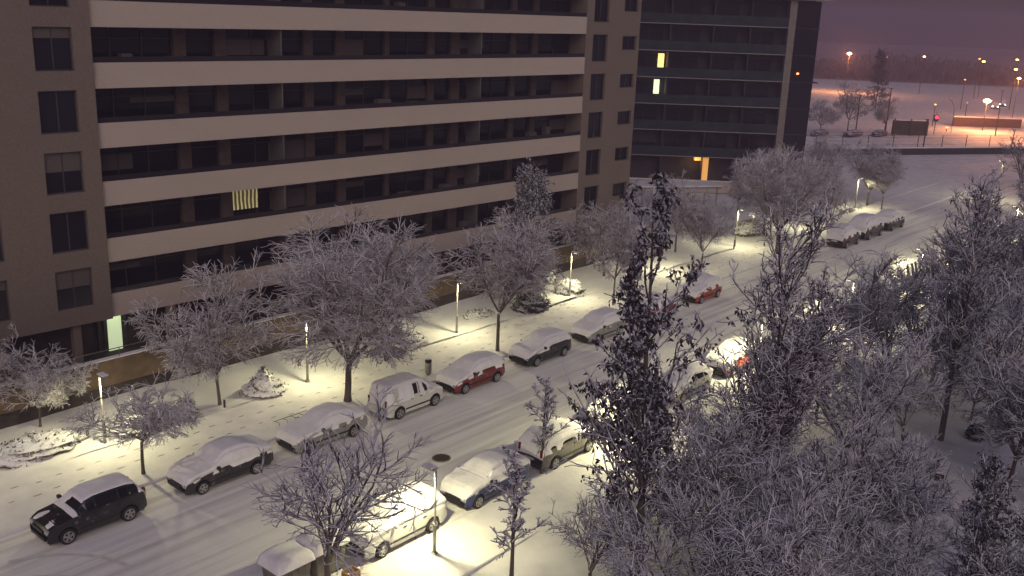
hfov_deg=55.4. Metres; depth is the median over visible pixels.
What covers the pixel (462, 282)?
street lamp
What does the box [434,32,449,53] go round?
window
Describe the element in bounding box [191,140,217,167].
window
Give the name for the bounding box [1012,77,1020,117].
sodium lamp
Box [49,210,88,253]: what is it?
window
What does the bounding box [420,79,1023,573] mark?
ground
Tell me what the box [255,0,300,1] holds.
window
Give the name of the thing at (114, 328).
door
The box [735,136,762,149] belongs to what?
window
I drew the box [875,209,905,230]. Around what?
parked car
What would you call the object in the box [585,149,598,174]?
window
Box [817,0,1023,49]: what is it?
sky
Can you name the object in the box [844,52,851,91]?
sodium lamp
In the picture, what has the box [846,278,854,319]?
street lamp
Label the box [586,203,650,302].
street tree
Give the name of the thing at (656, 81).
lit window
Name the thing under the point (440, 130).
window
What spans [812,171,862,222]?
street tree
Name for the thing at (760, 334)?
park tree
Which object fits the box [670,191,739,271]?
street tree
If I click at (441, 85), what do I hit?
window
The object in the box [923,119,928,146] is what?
mast
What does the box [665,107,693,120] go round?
window
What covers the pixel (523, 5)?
window
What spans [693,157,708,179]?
doorway
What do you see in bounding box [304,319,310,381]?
street lamp
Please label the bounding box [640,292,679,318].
parked car
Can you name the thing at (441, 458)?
manhole cover
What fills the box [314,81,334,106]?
window
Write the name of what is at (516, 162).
window
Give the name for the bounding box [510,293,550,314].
snowy bush
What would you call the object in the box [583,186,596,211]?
window
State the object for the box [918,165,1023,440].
park tree
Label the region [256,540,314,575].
waste container
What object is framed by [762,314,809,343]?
parked car
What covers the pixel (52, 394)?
lawn tree
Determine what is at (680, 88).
window
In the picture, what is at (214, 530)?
road
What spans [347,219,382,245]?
window
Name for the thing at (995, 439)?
park tree
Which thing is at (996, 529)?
park tree
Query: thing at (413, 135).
window
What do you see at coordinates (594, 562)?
park tree
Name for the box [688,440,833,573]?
park tree
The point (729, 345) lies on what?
parked car
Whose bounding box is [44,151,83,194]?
window
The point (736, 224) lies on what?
street lamp
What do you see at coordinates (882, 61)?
conifer tree
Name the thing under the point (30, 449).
snowy bush
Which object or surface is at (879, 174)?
street tree
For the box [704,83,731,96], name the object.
window
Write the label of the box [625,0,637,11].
window
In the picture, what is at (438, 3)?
window
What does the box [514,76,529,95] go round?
window
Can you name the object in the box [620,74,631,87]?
window
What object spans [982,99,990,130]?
sodium lamp
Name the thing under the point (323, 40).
window
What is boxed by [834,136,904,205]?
lawn tree
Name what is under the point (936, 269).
park tree
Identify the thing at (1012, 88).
sodium lamp
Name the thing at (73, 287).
window
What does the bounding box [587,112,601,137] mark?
window
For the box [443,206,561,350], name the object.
street tree
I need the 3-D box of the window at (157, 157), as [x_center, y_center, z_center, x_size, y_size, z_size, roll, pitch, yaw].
[-22.462,-7.209,57.857,0.121,2.978,5.660,17,21,41]
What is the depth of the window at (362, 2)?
67.30 m
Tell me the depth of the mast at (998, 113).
197.84 m
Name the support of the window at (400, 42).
in the apartment building at (149, 147)
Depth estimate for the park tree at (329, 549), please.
33.94 m
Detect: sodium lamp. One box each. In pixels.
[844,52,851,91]
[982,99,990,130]
[1009,69,1017,108]
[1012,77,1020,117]
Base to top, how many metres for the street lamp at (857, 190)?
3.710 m
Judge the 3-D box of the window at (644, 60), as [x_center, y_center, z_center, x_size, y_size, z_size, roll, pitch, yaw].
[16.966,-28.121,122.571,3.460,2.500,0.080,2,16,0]
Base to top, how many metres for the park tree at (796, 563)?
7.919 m
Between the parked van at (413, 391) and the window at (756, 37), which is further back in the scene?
the window at (756, 37)
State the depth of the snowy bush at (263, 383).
53.59 m
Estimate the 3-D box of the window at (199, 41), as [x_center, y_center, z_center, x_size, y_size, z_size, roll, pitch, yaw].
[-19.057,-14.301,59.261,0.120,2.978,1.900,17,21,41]
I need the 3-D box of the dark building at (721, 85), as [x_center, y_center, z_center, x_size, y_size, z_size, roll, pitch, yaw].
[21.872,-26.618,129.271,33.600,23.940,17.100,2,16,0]
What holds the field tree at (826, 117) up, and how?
on the ground at (928, 99)
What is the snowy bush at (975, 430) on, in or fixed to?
on the park ground at (542, 552)
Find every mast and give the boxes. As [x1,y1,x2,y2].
[855,95,861,129]
[885,88,892,130]
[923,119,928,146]
[995,90,1002,135]
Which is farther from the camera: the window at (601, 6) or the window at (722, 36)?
the window at (722, 36)
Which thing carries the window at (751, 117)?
in the dark building at (721, 85)
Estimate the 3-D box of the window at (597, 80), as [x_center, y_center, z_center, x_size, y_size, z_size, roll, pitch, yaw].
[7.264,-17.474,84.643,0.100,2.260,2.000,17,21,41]
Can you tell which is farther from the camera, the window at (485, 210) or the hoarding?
the hoarding
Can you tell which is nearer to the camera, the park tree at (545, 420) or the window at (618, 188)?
the park tree at (545, 420)
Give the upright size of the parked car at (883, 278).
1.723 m
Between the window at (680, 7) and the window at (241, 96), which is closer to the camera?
the window at (241, 96)
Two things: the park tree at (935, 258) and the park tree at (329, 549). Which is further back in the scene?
the park tree at (935, 258)
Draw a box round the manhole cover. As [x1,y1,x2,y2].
[432,453,450,462]
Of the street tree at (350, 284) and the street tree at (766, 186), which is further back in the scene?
the street tree at (766, 186)
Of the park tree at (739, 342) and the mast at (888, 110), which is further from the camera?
the mast at (888, 110)
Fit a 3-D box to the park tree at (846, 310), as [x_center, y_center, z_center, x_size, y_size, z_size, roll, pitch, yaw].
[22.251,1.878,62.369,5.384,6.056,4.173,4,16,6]
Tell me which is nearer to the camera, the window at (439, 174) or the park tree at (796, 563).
the park tree at (796, 563)
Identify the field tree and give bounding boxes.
[808,97,848,128]
[831,79,874,130]
[873,97,901,129]
[995,128,1023,190]
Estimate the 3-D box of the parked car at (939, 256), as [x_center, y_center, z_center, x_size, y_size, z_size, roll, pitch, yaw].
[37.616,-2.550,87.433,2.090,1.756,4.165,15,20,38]
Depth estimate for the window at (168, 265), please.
59.87 m
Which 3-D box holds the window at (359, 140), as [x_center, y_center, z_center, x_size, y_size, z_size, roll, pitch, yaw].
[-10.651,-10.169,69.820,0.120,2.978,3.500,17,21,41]
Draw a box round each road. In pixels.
[0,182,1023,575]
[1006,103,1023,126]
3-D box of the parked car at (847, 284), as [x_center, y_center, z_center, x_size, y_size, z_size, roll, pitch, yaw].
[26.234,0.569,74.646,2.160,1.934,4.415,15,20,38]
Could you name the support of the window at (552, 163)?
in the apartment building at (149, 147)
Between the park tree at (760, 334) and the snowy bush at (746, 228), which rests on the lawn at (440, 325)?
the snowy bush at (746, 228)
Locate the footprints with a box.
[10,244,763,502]
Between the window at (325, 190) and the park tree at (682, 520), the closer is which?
the park tree at (682, 520)
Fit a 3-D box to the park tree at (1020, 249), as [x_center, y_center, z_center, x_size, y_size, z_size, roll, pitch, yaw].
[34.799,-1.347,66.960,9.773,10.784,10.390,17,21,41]
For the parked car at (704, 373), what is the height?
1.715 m
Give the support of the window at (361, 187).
in the apartment building at (149, 147)
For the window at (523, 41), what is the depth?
79.39 m
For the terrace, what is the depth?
58.91 m
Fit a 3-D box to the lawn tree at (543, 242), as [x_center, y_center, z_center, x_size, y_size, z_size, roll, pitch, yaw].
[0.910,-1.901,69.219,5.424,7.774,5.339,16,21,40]
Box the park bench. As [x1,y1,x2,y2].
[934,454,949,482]
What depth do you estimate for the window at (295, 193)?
65.30 m
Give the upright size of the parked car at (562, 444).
1.844 m
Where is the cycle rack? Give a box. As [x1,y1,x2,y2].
[273,410,306,425]
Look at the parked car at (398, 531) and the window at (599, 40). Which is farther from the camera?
the window at (599, 40)
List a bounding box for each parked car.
[29,472,146,544]
[167,434,272,494]
[276,402,366,453]
[346,480,446,559]
[436,350,504,393]
[440,447,529,508]
[509,327,571,366]
[517,416,594,469]
[571,307,625,342]
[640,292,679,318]
[660,359,712,402]
[678,272,722,303]
[705,336,758,376]
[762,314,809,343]
[802,299,841,317]
[826,223,860,248]
[834,280,872,302]
[849,213,884,239]
[867,272,899,299]
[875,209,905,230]
[917,247,945,270]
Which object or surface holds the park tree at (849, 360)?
on the park ground at (542, 552)
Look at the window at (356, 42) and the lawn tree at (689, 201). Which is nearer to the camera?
the window at (356, 42)
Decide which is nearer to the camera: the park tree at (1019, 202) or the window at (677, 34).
the park tree at (1019, 202)
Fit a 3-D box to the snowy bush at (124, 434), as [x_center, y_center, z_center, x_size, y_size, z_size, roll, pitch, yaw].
[-18.356,6.714,48.733,1.992,1.125,4.344,15,20,38]
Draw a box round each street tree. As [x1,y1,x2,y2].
[59,363,207,474]
[257,204,453,402]
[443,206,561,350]
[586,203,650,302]
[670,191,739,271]
[723,139,840,252]
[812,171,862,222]
[863,156,908,209]
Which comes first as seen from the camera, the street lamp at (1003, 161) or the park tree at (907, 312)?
the park tree at (907, 312)
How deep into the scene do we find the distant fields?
765.05 m
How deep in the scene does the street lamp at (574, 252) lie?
73.38 m
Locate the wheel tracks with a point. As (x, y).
(126, 565)
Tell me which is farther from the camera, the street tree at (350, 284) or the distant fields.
the distant fields
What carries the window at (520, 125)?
in the apartment building at (149, 147)
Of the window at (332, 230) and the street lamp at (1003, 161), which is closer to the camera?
the window at (332, 230)
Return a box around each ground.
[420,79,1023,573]
[468,289,1023,575]
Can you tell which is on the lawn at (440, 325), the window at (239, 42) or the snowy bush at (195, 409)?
the snowy bush at (195, 409)
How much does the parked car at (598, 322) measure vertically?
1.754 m
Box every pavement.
[0,176,993,536]
[361,234,1022,575]
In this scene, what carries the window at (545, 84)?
in the apartment building at (149, 147)
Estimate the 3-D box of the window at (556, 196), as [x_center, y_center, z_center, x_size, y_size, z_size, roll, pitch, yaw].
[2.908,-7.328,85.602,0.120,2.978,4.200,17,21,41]
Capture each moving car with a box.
[991,102,999,108]
[999,100,1006,106]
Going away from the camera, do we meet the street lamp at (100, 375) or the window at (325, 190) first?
the street lamp at (100, 375)
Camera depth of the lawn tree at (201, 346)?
50.52 m
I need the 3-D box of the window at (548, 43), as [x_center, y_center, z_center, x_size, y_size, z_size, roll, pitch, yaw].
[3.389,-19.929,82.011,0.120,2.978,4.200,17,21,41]
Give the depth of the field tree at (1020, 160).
132.13 m
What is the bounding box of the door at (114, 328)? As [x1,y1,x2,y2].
[107,315,122,350]
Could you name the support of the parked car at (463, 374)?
on the road at (214, 530)
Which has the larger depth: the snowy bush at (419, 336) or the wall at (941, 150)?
the wall at (941, 150)
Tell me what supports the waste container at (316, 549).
on the road at (214, 530)
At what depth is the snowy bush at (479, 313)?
68.57 m
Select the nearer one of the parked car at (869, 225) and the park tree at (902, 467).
the park tree at (902, 467)
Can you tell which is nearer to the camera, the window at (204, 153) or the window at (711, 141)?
the window at (204, 153)
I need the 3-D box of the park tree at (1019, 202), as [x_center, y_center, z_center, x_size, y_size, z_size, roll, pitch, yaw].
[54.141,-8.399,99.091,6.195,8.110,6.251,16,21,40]
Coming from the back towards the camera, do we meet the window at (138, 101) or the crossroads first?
the crossroads
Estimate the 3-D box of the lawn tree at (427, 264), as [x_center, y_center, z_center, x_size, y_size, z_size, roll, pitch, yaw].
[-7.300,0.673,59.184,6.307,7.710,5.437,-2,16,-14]
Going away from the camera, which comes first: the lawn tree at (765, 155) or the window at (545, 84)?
the window at (545, 84)
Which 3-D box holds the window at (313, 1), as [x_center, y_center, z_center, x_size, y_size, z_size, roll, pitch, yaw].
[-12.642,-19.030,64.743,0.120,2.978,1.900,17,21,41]
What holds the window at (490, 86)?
in the apartment building at (149, 147)
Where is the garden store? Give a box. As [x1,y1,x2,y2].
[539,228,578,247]
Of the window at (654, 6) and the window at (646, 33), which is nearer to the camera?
the window at (654, 6)
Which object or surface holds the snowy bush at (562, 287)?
on the lawn at (440, 325)
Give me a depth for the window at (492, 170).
79.55 m
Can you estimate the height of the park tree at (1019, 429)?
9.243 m
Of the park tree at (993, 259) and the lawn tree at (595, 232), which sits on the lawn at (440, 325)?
the lawn tree at (595, 232)
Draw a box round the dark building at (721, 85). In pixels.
[630,0,833,190]
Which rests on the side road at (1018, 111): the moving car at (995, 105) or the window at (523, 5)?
the moving car at (995, 105)
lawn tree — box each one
[0,321,97,426]
[124,248,285,404]
[344,236,442,344]
[483,203,558,312]
[551,195,663,275]
[628,169,692,219]
[652,179,710,251]
[724,161,754,213]
[727,144,816,235]
[750,146,789,166]
[799,151,848,207]
[804,132,851,186]
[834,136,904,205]
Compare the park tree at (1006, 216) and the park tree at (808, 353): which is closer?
the park tree at (808, 353)
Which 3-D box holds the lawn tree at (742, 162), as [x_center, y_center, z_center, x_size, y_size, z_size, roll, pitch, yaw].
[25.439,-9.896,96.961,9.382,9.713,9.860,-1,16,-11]
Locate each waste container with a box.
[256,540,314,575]
[295,525,349,575]
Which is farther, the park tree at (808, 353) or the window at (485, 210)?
the window at (485, 210)
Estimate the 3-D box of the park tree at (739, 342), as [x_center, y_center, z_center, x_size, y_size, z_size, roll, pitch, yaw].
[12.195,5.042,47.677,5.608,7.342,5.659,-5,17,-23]
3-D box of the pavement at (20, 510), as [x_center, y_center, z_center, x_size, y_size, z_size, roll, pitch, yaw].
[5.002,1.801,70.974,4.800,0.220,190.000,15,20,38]
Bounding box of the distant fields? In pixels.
[812,42,1023,87]
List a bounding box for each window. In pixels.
[0,230,3,261]
[0,281,9,321]
[29,0,67,6]
[31,27,72,70]
[38,90,78,133]
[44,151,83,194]
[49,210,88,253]
[55,267,92,310]
[90,27,171,56]
[95,86,175,117]
[100,143,178,175]
[104,198,181,232]
[109,251,184,287]
[185,28,212,55]
[188,85,215,112]
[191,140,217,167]
[194,193,220,220]
[197,245,222,271]
[226,29,301,55]
[228,82,303,110]
[230,133,304,163]
[233,183,305,215]
[235,232,306,265]
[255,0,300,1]
[312,0,333,2]
[313,30,334,54]
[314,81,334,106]
[314,131,335,155]
[315,180,335,204]
[316,227,336,249]
[344,0,382,4]
[345,31,382,54]
[345,80,382,104]
[346,128,382,152]
[346,174,382,200]
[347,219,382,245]
[389,0,426,6]
[389,31,426,54]
[389,79,425,102]
[389,124,425,148]
[389,169,424,194]
[389,213,424,237]
[432,167,446,188]
[432,209,446,230]
[433,123,447,144]
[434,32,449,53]
[434,78,448,99]
[435,0,449,7]
[456,200,503,226]
[457,160,504,185]
[458,118,506,142]
[459,76,507,98]
[460,32,509,53]
[461,0,510,9]
[510,198,522,216]
[511,157,526,177]
[513,117,527,137]
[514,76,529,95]
[516,33,531,53]
[518,0,532,10]
[532,191,561,212]
[533,153,563,173]
[534,114,565,134]
[536,74,567,94]
[538,33,569,53]
[540,0,571,11]
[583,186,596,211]
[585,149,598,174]
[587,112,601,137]
[590,73,603,99]
[592,34,605,61]
[594,0,608,21]
[612,182,624,195]
[615,147,626,160]
[617,111,629,124]
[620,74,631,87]
[622,36,634,49]
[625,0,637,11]
[632,132,654,145]
[634,106,656,119]
[635,80,653,93]
[637,54,657,66]
[639,27,662,39]
[641,0,665,12]
[653,79,659,93]
[657,53,663,66]
[663,133,690,146]
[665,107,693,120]
[667,81,695,94]
[670,55,697,68]
[672,28,699,41]
[674,1,702,13]
[699,134,726,147]
[701,109,729,122]
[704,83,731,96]
[706,56,734,69]
[709,30,736,42]
[711,3,739,15]
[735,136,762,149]
[737,110,765,123]
[740,84,768,97]
[743,58,771,70]
[745,31,773,44]
[748,4,776,16]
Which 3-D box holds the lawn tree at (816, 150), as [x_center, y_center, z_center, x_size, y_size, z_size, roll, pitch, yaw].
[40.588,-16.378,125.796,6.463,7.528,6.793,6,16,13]
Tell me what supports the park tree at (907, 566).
on the park ground at (542, 552)
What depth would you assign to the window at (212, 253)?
62.90 m
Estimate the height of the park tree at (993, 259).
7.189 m
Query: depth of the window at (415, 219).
74.53 m
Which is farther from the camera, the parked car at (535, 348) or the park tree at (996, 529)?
the parked car at (535, 348)
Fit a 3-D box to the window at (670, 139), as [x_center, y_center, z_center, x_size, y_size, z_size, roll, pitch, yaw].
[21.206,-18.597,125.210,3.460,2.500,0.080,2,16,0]
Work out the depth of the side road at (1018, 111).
260.75 m
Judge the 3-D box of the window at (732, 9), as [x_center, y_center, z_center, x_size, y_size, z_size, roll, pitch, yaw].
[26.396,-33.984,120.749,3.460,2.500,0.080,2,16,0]
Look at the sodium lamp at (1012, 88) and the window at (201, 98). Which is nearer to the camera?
the window at (201, 98)
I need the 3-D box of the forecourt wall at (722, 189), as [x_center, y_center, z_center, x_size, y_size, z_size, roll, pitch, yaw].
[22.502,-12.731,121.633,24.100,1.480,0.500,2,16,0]
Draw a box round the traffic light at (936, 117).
[933,113,938,134]
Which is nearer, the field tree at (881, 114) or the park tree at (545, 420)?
the park tree at (545, 420)
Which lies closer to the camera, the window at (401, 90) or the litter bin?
the litter bin
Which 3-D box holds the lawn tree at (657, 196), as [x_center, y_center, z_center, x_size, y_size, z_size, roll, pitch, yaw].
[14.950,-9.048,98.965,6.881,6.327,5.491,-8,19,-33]
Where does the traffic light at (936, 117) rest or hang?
on the crossroads
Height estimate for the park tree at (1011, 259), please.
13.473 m
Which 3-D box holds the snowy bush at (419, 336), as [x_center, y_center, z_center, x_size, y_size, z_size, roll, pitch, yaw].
[-6.955,3.286,62.885,2.106,0.756,3.606,15,20,38]
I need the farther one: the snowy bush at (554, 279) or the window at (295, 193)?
the snowy bush at (554, 279)
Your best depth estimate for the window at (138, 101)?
57.08 m
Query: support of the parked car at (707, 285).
on the road at (214, 530)
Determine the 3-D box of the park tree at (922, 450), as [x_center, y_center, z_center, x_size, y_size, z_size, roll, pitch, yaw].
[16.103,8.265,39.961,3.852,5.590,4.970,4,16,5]
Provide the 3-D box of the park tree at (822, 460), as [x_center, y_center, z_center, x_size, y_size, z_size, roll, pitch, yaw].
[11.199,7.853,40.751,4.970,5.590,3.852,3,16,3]
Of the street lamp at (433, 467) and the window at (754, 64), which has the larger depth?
the window at (754, 64)
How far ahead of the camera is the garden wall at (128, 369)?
53.81 m
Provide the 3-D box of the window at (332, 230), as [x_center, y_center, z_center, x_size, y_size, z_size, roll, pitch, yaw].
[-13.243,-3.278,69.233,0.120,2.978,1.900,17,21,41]
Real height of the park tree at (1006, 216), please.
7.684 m
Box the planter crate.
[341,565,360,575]
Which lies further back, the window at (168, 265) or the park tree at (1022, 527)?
the window at (168, 265)
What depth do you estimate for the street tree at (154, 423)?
42.45 m
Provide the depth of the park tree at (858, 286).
58.77 m
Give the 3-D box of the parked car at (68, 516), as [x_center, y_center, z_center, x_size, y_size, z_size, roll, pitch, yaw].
[-17.334,8.924,39.942,2.160,1.691,4.265,15,20,38]
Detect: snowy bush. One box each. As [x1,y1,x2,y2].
[0,427,89,469]
[106,412,176,441]
[172,396,198,421]
[239,365,288,398]
[383,330,426,348]
[460,307,494,319]
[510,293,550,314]
[546,253,558,284]
[554,277,585,299]
[734,219,762,236]
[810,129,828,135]
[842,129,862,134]
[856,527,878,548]
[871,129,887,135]
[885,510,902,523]
[964,423,986,441]
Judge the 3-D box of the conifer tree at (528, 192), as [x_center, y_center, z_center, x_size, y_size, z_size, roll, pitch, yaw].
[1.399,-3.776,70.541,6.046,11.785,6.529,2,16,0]
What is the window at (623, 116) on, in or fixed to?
in the apartment building at (149, 147)
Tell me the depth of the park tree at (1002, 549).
32.50 m
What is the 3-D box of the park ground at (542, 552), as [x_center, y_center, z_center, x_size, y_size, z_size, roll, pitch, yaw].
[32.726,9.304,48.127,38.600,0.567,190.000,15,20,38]
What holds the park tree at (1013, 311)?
on the park ground at (542, 552)
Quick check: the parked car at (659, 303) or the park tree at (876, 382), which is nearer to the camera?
the park tree at (876, 382)
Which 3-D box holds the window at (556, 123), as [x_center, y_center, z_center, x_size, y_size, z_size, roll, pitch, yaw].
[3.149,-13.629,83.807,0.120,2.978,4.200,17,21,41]
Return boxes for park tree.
[240,382,438,575]
[484,444,552,575]
[523,375,571,473]
[544,170,755,575]
[546,469,662,575]
[584,426,821,575]
[629,436,715,540]
[631,387,846,568]
[666,379,762,472]
[681,182,875,521]
[683,443,879,575]
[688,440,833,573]
[715,310,832,454]
[720,424,843,527]
[758,320,780,379]
[765,320,951,479]
[779,313,887,422]
[779,382,959,568]
[823,481,1023,575]
[827,274,901,350]
[828,243,990,367]
[828,262,925,372]
[856,337,961,442]
[866,420,963,547]
[882,225,996,320]
[906,265,1023,412]
[910,223,964,300]
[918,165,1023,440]
[919,289,993,380]
[930,328,1023,420]
[935,462,1023,575]
[941,196,1023,340]
[944,449,1022,575]
[949,319,1023,462]
[949,349,1023,484]
[955,227,1021,283]
[966,191,1023,240]
[981,166,1023,361]
[1005,462,1023,566]
[1015,189,1023,215]
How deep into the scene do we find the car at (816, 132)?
186.72 m
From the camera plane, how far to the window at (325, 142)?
67.44 m
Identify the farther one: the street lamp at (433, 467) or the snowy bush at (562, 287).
the snowy bush at (562, 287)
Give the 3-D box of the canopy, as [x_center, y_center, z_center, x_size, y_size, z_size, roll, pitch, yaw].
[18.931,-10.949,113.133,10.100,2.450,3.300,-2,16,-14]
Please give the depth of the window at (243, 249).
65.31 m
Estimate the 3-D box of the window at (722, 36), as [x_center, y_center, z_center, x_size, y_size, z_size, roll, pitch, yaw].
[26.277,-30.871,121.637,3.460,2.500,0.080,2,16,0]
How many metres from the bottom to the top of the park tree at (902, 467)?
7.919 m
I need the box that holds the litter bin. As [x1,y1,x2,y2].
[425,357,431,374]
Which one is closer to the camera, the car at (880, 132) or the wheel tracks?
the wheel tracks
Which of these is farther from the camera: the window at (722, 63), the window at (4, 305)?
the window at (722, 63)
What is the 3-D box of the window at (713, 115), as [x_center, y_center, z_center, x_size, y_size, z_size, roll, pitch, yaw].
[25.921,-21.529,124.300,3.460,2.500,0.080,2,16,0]
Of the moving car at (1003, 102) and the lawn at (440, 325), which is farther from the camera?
the moving car at (1003, 102)
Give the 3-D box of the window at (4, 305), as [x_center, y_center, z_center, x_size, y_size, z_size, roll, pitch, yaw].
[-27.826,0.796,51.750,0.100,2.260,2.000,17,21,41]
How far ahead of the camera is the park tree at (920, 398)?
49.98 m
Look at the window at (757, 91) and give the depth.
123.26 m
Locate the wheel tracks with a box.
[8,553,130,575]
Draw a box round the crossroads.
[922,130,1023,137]
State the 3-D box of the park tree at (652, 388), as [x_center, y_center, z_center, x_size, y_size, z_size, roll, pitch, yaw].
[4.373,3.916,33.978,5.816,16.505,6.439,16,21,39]
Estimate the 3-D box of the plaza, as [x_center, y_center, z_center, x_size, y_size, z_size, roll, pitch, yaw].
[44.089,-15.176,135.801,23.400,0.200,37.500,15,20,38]
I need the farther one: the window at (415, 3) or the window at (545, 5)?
the window at (545, 5)
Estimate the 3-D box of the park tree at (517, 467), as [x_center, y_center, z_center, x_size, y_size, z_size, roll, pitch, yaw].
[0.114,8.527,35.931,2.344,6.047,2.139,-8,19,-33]
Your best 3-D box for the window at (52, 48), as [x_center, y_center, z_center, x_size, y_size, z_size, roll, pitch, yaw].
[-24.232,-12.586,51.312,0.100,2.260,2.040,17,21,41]
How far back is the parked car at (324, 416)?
47.91 m
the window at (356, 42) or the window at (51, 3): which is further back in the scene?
the window at (356, 42)
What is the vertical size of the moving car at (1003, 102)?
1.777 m
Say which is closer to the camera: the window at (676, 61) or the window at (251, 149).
the window at (251, 149)
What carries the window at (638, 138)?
in the dark building at (721, 85)
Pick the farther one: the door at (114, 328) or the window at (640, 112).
the window at (640, 112)
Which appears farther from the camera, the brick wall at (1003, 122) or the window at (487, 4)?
the brick wall at (1003, 122)
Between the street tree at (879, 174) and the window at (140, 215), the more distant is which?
the street tree at (879, 174)
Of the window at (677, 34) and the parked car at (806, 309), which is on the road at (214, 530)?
the parked car at (806, 309)
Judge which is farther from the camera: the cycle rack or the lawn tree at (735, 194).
the lawn tree at (735, 194)
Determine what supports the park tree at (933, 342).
on the park ground at (542, 552)
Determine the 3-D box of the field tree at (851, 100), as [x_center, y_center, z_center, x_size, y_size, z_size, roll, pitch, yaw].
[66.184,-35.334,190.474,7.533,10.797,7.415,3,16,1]
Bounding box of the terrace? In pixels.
[7,312,287,379]
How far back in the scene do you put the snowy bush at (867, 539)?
40.53 m
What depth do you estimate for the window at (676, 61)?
122.40 m
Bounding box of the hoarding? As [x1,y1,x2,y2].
[891,118,928,135]
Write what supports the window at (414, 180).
in the apartment building at (149, 147)
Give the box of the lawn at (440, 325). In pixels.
[0,201,857,479]
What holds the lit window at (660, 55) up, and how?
in the dark building at (721, 85)
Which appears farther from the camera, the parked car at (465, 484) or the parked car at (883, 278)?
the parked car at (883, 278)
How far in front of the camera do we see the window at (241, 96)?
62.87 m
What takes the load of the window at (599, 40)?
in the apartment building at (149, 147)
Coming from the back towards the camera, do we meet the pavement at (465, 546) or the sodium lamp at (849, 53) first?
the sodium lamp at (849, 53)
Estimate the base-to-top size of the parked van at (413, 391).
1.948 m
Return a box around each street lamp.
[96,372,108,443]
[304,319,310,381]
[422,462,437,554]
[455,280,465,332]
[568,251,579,298]
[735,208,744,246]
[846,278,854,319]
[854,177,864,207]
[997,160,1004,199]
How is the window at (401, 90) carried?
in the apartment building at (149, 147)
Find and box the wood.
[813,49,1023,87]
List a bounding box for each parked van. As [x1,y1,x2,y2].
[367,372,442,419]
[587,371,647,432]
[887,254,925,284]
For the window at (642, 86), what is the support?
in the dark building at (721, 85)
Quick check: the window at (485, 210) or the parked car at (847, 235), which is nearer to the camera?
the window at (485, 210)
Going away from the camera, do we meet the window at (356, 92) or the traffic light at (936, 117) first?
the window at (356, 92)
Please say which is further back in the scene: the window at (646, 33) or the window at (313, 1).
the window at (646, 33)
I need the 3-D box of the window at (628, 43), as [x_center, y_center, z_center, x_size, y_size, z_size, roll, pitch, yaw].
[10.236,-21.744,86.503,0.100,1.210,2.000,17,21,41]
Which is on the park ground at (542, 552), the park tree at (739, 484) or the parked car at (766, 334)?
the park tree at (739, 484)
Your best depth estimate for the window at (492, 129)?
78.64 m
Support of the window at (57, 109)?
in the apartment building at (149, 147)
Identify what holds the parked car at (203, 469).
on the road at (214, 530)
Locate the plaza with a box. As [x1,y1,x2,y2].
[791,157,958,207]
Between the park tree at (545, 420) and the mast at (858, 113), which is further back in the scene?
the mast at (858, 113)
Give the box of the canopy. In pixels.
[630,181,721,205]
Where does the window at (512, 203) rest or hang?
in the apartment building at (149, 147)
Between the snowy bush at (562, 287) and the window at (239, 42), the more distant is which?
the snowy bush at (562, 287)
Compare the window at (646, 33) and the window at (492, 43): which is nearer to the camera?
the window at (492, 43)
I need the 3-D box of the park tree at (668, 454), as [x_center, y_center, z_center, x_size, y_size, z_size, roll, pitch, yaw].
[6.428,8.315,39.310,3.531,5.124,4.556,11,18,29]
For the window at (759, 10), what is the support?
in the dark building at (721, 85)
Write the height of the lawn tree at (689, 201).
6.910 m
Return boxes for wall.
[0,219,659,428]
[629,177,787,193]
[816,135,1023,154]
[953,116,1022,127]
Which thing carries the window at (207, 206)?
in the apartment building at (149, 147)
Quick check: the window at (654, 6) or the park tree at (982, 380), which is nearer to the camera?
the park tree at (982, 380)
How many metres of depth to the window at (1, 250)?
51.65 m
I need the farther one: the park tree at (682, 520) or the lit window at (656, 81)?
the lit window at (656, 81)
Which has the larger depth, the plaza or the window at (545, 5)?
the plaza
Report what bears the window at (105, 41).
in the apartment building at (149, 147)
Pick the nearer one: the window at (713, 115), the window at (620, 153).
the window at (620, 153)
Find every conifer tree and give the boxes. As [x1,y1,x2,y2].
[488,157,570,306]
[861,48,891,109]
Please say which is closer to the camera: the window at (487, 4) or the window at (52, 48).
the window at (52, 48)
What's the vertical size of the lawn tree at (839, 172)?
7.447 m
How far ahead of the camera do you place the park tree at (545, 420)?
45.03 m
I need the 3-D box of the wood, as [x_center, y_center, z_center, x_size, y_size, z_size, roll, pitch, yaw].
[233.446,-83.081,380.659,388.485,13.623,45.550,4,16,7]
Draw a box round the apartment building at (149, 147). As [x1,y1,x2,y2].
[0,0,641,382]
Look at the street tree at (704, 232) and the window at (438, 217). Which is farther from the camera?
the street tree at (704, 232)

